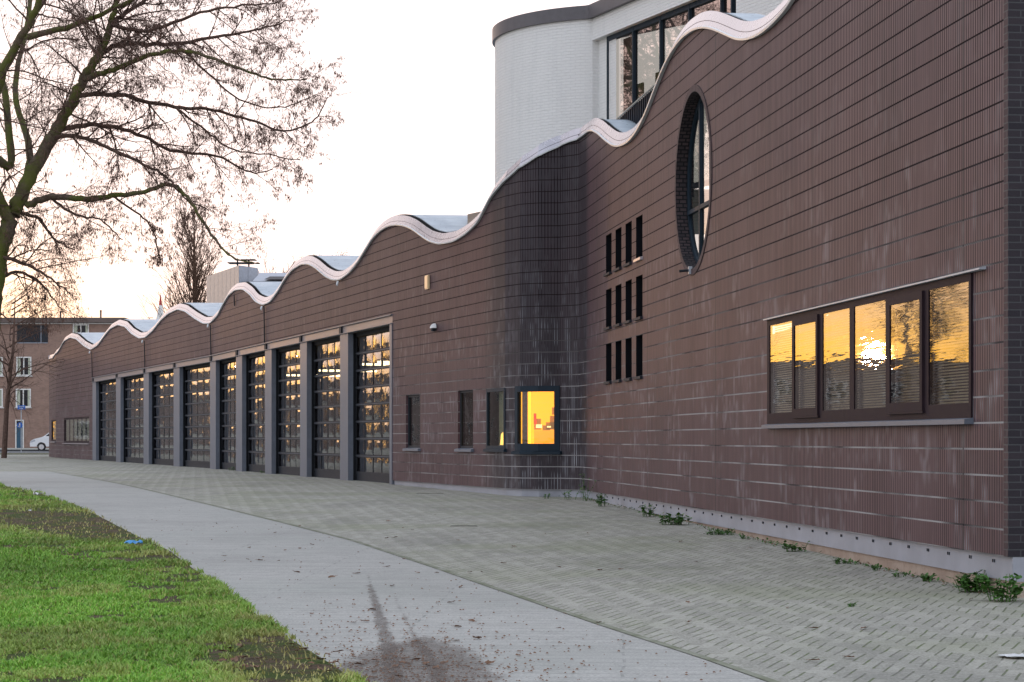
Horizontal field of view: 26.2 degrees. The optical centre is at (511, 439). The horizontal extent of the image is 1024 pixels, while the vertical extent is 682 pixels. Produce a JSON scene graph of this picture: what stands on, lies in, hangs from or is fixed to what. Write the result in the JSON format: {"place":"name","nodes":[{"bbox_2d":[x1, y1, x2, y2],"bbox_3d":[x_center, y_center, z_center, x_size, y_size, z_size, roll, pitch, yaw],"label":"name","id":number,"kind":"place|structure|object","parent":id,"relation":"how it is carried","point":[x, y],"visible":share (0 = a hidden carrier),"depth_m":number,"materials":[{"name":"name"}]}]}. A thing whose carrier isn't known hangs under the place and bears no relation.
{"place":"outdoors","nodes":[
{"label":"outdoors","id":0,"kind":"place"},
{"bbox_2d":[0,451,48,452],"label":"road","id":1,"kind":"structure","parent":0,"point":[27,451],"depth_m":166.24,"materials":[{"name":"grey asphalt"}]},
{"bbox_2d":[30,433,48,450],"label":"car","id":2,"kind":"object","parent":1,"relation":"on","point":[39,444],"visible":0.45,"depth_m":178.00,"materials":[{"name":"white metal"}]},
{"bbox_2d":[0,448,48,449],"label":"pavement","id":3,"kind":"structure","parent":0,"point":[23,449],"depth_m":181.08,"materials":[{"name":"concrete"}]},
{"bbox_2d":[0,453,48,453],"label":"verge","id":4,"kind":"structure","parent":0,"point":[27,453],"depth_m":148.96,"materials":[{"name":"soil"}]},
{"bbox_2d":[17,405,24,452],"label":"street sign","id":5,"kind":"object","parent":4,"relation":"on","point":[20,423],"visible":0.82,"depth_m":149.94,"materials":[{"name":"metal"}]},
{"bbox_2d":[138,190,223,318],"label":"poplar tree","id":6,"kind":"object","parent":4,"relation":"on","point":[193,267],"visible":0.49,"depth_m":149.53,"materials":[{"name":"brown plant"}]},
{"bbox_2d":[0,486,341,681],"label":"lawn soil","id":7,"kind":"structure","parent":0,"point":[278,655],"depth_m":16.79,"materials":[{"name":"brown soil"}]},
{"bbox_2d":[124,540,142,543],"bbox_3d":[-4.416,1.192,25.666,0.200,0.048,0.160,0,0,0],"label":"plastic wrapper","id":8,"kind":"object","parent":7,"relation":"on","point":[133,541],"visible":0.94,"depth_m":25.62,"materials":[{"name":"blue plastic"}]},
{"bbox_2d":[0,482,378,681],"bbox_3d":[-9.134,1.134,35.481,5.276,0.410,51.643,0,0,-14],"label":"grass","id":9,"kind":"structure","parent":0,"point":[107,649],"depth_m":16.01,"materials":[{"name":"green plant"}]},
{"bbox_2d":[252,273,286,281],"bbox_3d":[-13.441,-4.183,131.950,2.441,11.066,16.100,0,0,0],"label":"skylight","id":10,"kind":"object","parent":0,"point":[269,277],"depth_m":125.27,"materials":[{"name":"metal"}]},
{"bbox_2d":[0,472,765,681],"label":"path","id":11,"kind":"structure","parent":0,"point":[263,583],"depth_m":17.83,"materials":[{"name":"grey concrete"}]},
{"bbox_2d":[47,495,365,680],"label":"lawn kerb","id":12,"kind":"structure","parent":11,"relation":"on","point":[310,648],"depth_m":15.24,"materials":[{"name":"concrete"}]},
{"bbox_2d":[339,590,504,681],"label":"mud","id":13,"kind":"structure","parent":11,"relation":"on","point":[427,649],"depth_m":13.25,"materials":[{"name":"brown soil"}]},
{"bbox_2d":[156,520,720,681],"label":"grit","id":14,"kind":"object","parent":11,"relation":"on","point":[396,656],"visible":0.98,"depth_m":13.68,"materials":[{"name":"grey gravel"}]},
{"bbox_2d":[0,0,827,333],"label":"sky","id":15,"kind":"structure","parent":0,"point":[419,139],"materials":[{"name":"white"}]},
{"bbox_2d":[0,450,1023,681],"bbox_3d":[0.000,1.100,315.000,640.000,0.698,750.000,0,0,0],"label":"ground","id":16,"kind":"structure","parent":0,"point":[738,593],"depth_m":21.05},
{"bbox_2d":[0,279,63,457],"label":"bare tree","id":17,"kind":"object","parent":16,"relation":"on","point":[10,380],"visible":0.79,"depth_m":117.94,"materials":[{"name":"brown plant"}]},
{"bbox_2d":[0,310,152,447],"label":"apartment building","id":18,"kind":"structure","parent":16,"relation":"on","point":[37,426],"depth_m":196.00,"materials":[{"name":"brick"}]},
{"bbox_2d":[0,357,3,376],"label":"window","id":19,"kind":"structure","parent":18,"relation":"in","point":[1,374],"depth_m":195.98,"materials":[{"name":"white glass"}]},
{"bbox_2d":[0,389,3,407],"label":"window","id":20,"kind":"structure","parent":18,"relation":"in","point":[1,390],"depth_m":195.98,"materials":[{"name":"white glass"}]},
{"bbox_2d":[15,420,23,447],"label":"front door","id":21,"kind":"structure","parent":18,"relation":"in","point":[17,432],"depth_m":195.94,"materials":[{"name":"blue wood"}]},
{"bbox_2d":[14,389,31,407],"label":"window","id":22,"kind":"structure","parent":18,"relation":"in","point":[22,399],"depth_m":195.98,"materials":[{"name":"white glass"}]},
{"bbox_2d":[16,357,32,376],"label":"window","id":23,"kind":"structure","parent":18,"relation":"in","point":[25,363],"depth_m":195.98,"materials":[{"name":"white glass"}]},
{"bbox_2d":[73,324,88,332],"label":"window","id":24,"kind":"structure","parent":18,"relation":"in","point":[84,327],"depth_m":195.98,"materials":[{"name":"white glass"}]},
{"bbox_2d":[156,295,163,318],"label":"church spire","id":25,"kind":"structure","parent":16,"relation":"on","point":[160,308],"depth_m":189.81,"materials":[{"name":"grey"}]},
{"bbox_2d":[0,0,363,339],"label":"bare tree","id":26,"kind":"object","parent":16,"relation":"on","point":[19,200],"visible":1,"depth_m":54.78,"materials":[{"name":"brown plant"}]},
{"bbox_2d":[206,258,258,302],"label":"metal clad block","id":27,"kind":"structure","parent":16,"relation":"on","point":[220,285],"depth_m":135.87,"materials":[{"name":"metal"}]},
{"bbox_2d":[260,255,303,272],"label":"bare tree","id":28,"kind":"object","parent":16,"relation":"on","point":[265,261],"visible":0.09,"depth_m":229.06,"materials":[{"name":"brown plant"}]},
{"bbox_2d":[56,472,779,681],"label":"path kerb","id":29,"kind":"structure","parent":16,"relation":"on","point":[765,678],"depth_m":17.12,"materials":[{"name":"grey concrete"}]},
{"bbox_2d":[450,525,477,526],"bbox_3d":[-0.678,1.215,30.898,0.386,0.021,0.090,0,0,0],"label":"drain channel","id":30,"kind":"object","parent":16,"relation":"on","point":[463,526],"visible":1,"depth_m":30.88,"materials":[{"name":"metal"}]},
{"bbox_2d":[48,0,1023,597],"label":"fire station","id":31,"kind":"object","parent":16,"relation":"on","point":[854,212],"visible":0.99,"depth_m":31.52,"materials":[{"name":"brick"}]},
{"bbox_2d":[50,420,55,442],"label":"window","id":32,"kind":"structure","parent":31,"relation":"in","point":[53,421],"depth_m":122.29,"materials":[{"name":"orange glass"}]},
{"bbox_2d":[62,416,88,443],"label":"window","id":33,"kind":"structure","parent":31,"relation":"in","point":[76,429],"depth_m":112.85,"materials":[{"name":"grey glass"}]},
{"bbox_2d":[100,382,115,461],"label":"garage door","id":34,"kind":"structure","parent":31,"relation":"in","point":[107,405],"depth_m":103.63,"materials":[{"name":"grey metal"}]},
{"bbox_2d":[125,377,142,462],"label":"garage door","id":35,"kind":"structure","parent":31,"relation":"in","point":[134,452],"depth_m":96.36,"materials":[{"name":"grey metal"}]},
{"bbox_2d":[154,372,172,465],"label":"garage door","id":36,"kind":"structure","parent":31,"relation":"in","point":[159,460],"depth_m":89.55,"materials":[{"name":"grey metal"}]},
{"bbox_2d":[185,366,209,467],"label":"garage door","id":37,"kind":"structure","parent":31,"relation":"in","point":[188,463],"depth_m":82.42,"materials":[{"name":"grey metal"}]},
{"bbox_2d":[221,361,235,469],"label":"garage door","id":38,"kind":"structure","parent":31,"relation":"in","point":[229,414],"depth_m":76.51,"materials":[{"name":"grey metal"}]},
{"bbox_2d":[248,355,264,472],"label":"garage door","id":39,"kind":"structure","parent":31,"relation":"in","point":[253,467],"depth_m":71.69,"materials":[{"name":"grey metal"}]},
{"bbox_2d":[278,348,299,475],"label":"garage door","id":40,"kind":"structure","parent":31,"relation":"in","point":[286,470],"depth_m":66.52,"materials":[{"name":"grey metal"}]},
{"bbox_2d":[314,340,339,478],"bbox_3d":[-4.970,-0.847,60.540,0.058,3.882,4.476,0,0,-17],"label":"garage door","id":41,"kind":"structure","parent":31,"relation":"in","point":[323,473],"depth_m":60.97,"materials":[{"name":"grey metal"}]},
{"bbox_2d":[356,331,388,482],"bbox_3d":[-3.384,-0.842,55.346,0.058,3.892,4.702,0,0,-17],"label":"garage door","id":42,"kind":"structure","parent":31,"relation":"in","point":[373,476],"depth_m":55.81,"materials":[{"name":"grey metal"}]},
{"bbox_2d":[402,394,420,450],"bbox_3d":[-2.279,-0.392,50.980,0.175,1.301,1.423,0,0,-17],"label":"window","id":43,"kind":"structure","parent":31,"relation":"in","point":[410,448],"depth_m":51.56,"materials":[{"name":"black metal"}]},
{"bbox_2d":[425,275,429,289],"bbox_3d":[-1.918,-3.553,49.614,0.052,0.310,0.280,0,0,-17],"label":"wall lamp","id":44,"kind":"object","parent":31,"relation":"attached to","point":[427,281],"depth_m":49.50,"materials":[{"name":"beige plastic"}]},
{"bbox_2d":[430,323,436,331],"bbox_3d":[-1.753,-2.501,48.992,0.156,0.185,0.216,0,0,0],"label":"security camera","id":45,"kind":"object","parent":31,"relation":"attached to","point":[433,327],"visible":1,"depth_m":48.94,"materials":[{"name":"white plastic"}]},
{"bbox_2d":[454,390,473,451],"bbox_3d":[-0.972,-0.399,46.700,0.175,1.304,1.291,0,0,-17],"label":"window","id":46,"kind":"structure","parent":31,"relation":"in","point":[462,448],"depth_m":47.23,"materials":[{"name":"black metal"}]},
{"bbox_2d":[483,388,520,451],"bbox_3d":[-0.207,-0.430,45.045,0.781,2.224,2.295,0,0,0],"label":"window","id":47,"kind":"structure","parent":31,"relation":"in","point":[495,397],"depth_m":45.07,"materials":[{"name":"black glass"}]},
{"bbox_2d":[511,386,561,453],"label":"window","id":48,"kind":"structure","parent":31,"relation":"in","point":[540,405],"depth_m":43.68,"materials":[{"name":"yellow glass"}]},
{"bbox_2d":[603,343,611,384],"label":"slit window","id":49,"kind":"structure","parent":31,"relation":"in","point":[608,346],"depth_m":39.69,"materials":[{"name":"black glass"}]},
{"bbox_2d":[603,288,611,330],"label":"slit window","id":50,"kind":"structure","parent":31,"relation":"in","point":[608,292],"depth_m":39.69,"materials":[{"name":"black glass"}]},
{"bbox_2d":[603,233,611,276],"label":"slit window","id":51,"kind":"structure","parent":31,"relation":"in","point":[608,238],"depth_m":39.69,"materials":[{"name":"black glass"}]},
{"bbox_2d":[613,340,621,382],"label":"slit window","id":52,"kind":"structure","parent":31,"relation":"in","point":[618,379],"depth_m":38.63,"materials":[{"name":"black glass"}]},
{"bbox_2d":[613,284,621,327],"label":"slit window","id":53,"kind":"structure","parent":31,"relation":"in","point":[618,322],"depth_m":38.63,"materials":[{"name":"black glass"}]},
{"bbox_2d":[613,227,621,271],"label":"slit window","id":54,"kind":"structure","parent":31,"relation":"in","point":[618,266],"depth_m":38.63,"materials":[{"name":"black glass"}]},
{"bbox_2d":[623,337,631,380],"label":"slit window","id":55,"kind":"structure","parent":31,"relation":"in","point":[628,342],"depth_m":37.58,"materials":[{"name":"black glass"}]},
{"bbox_2d":[623,279,631,323],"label":"slit window","id":56,"kind":"structure","parent":31,"relation":"in","point":[628,284],"depth_m":37.57,"materials":[{"name":"black glass"}]},
{"bbox_2d":[623,221,631,266],"bbox_3d":[2.026,-3.311,37.259,0.195,0.736,0.656,0,0,-7],"label":"slit window","id":57,"kind":"structure","parent":31,"relation":"in","point":[628,227],"depth_m":37.57,"materials":[{"name":"black glass"}]},
{"bbox_2d":[492,0,783,196],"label":"white block","id":58,"kind":"structure","parent":31,"relation":"on","point":[560,71],"depth_m":46.09,"materials":[{"name":"paint"}]},
{"bbox_2d":[607,0,735,196],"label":"window","id":59,"kind":"structure","parent":58,"relation":"in","point":[642,49],"depth_m":43.82,"materials":[{"name":"clear glass"}]},
{"bbox_2d":[633,335,642,379],"bbox_3d":[2.146,-1.359,36.214,0.195,0.725,0.645,0,0,-7],"label":"slit window","id":60,"kind":"structure","parent":31,"relation":"in","point":[639,375],"depth_m":36.52,"materials":[{"name":"black glass"}]},
{"bbox_2d":[633,275,642,320],"bbox_3d":[2.146,-2.335,36.214,0.195,0.730,0.645,0,0,-7],"label":"slit window","id":61,"kind":"structure","parent":31,"relation":"in","point":[639,316],"depth_m":36.52,"materials":[{"name":"black glass"}]},
{"bbox_2d":[633,215,642,262],"bbox_3d":[2.146,-3.311,36.214,0.195,0.736,0.645,0,0,-7],"label":"slit window","id":62,"kind":"structure","parent":31,"relation":"in","point":[639,256],"depth_m":36.52,"materials":[{"name":"black glass"}]},
{"bbox_2d":[687,97,709,262],"bbox_3d":[2.792,-3.735,31.729,0.070,2.540,2.540,0,0,-7],"label":"window","id":63,"kind":"structure","parent":31,"relation":"in","point":[699,112],"depth_m":31.99,"materials":[{"name":"black metal"}]},
{"bbox_2d":[761,266,985,428],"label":"window","id":64,"kind":"structure","parent":31,"relation":"in","point":[956,290],"depth_m":22.64,"materials":[{"name":"brown glass"}]},
{"bbox_2d":[562,487,582,499],"bbox_3d":[1.136,1.008,41.369,0.416,0.244,0.238,0,0,19],"label":"weed","id":65,"kind":"object","parent":16,"relation":"on","point":[568,495],"visible":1,"depth_m":41.38,"materials":[{"name":"green plant"}]},
{"bbox_2d":[578,473,595,500],"bbox_3d":[1.403,0.879,40.826,0.362,0.509,0.198,0,0,0],"label":"weed","id":66,"kind":"object","parent":16,"relation":"on","point":[584,487],"visible":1,"depth_m":40.80,"materials":[{"name":"green plant"}]},
{"bbox_2d":[595,493,606,506],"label":"weed","id":67,"kind":"object","parent":16,"relation":"on","point":[600,502],"visible":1,"depth_m":38.06,"materials":[{"name":"green plant"}]},
{"bbox_2d":[638,503,655,516],"bbox_3d":[2.089,1.089,34.066,0.300,0.210,0.271,0,0,0],"label":"weed","id":68,"kind":"object","parent":16,"relation":"on","point":[650,512],"visible":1,"depth_m":34.04,"materials":[{"name":"green plant"}]},
{"bbox_2d":[658,512,692,524],"bbox_3d":[2.298,1.124,31.485,0.443,0.189,0.481,0,0,30],"label":"weed","id":69,"kind":"object","parent":16,"relation":"on","point":[679,520],"visible":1,"depth_m":31.43,"materials":[{"name":"green plant"}]},
{"bbox_2d":[704,528,734,534],"bbox_3d":[2.711,1.192,28.735,0.376,0.106,0.343,0,0,35],"label":"weed","id":70,"kind":"object","parent":16,"relation":"on","point":[727,531],"visible":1,"depth_m":28.73,"materials":[{"name":"green plant"}]},
{"bbox_2d":[559,495,995,595],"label":"weeds","id":71,"kind":"object","parent":16,"relation":"on","point":[855,562],"visible":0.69,"depth_m":24.63,"materials":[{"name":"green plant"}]},
{"bbox_2d":[782,540,810,551],"bbox_3d":[3.213,1.205,25.019,0.347,0.135,0.223,0,0,-33],"label":"weed","id":72,"kind":"object","parent":16,"relation":"on","point":[793,547],"visible":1,"depth_m":24.98,"materials":[{"name":"green plant"}]},
{"bbox_2d":[834,558,851,563],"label":"weed","id":73,"kind":"object","parent":16,"relation":"on","point":[837,561],"visible":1,"depth_m":22.82,"materials":[{"name":"green plant"}]},
{"bbox_2d":[891,572,906,576],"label":"weed","id":74,"kind":"object","parent":16,"relation":"on","point":[896,573],"visible":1,"depth_m":20.83,"materials":[{"name":"green plant"}]},
{"bbox_2d":[919,572,936,581],"bbox_3d":[3.839,1.265,20.279,0.184,0.083,0.156,0,0,0],"label":"weed","id":75,"kind":"object","parent":16,"relation":"on","point":[926,576],"visible":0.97,"depth_m":20.27,"materials":[{"name":"green plant"}]},
{"bbox_2d":[946,569,989,592],"bbox_3d":[3.994,1.212,19.000,0.411,0.207,0.336,0,0,-34],"label":"weed","id":76,"kind":"object","parent":16,"relation":"on","point":[965,582],"visible":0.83,"depth_m":18.97,"materials":[{"name":"green plant"}]},
{"bbox_2d":[971,573,1023,601],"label":"weed","id":77,"kind":"object","parent":16,"relation":"on","point":[1015,590],"visible":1,"depth_m":17.98,"materials":[{"name":"green plant"}]},
{"bbox_2d":[999,653,1023,656],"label":"paving scrap","id":78,"kind":"object","parent":16,"relation":"on","point":[1015,655],"visible":1,"depth_m":13.69,"materials":[{"name":"white plastic"}]}
]}

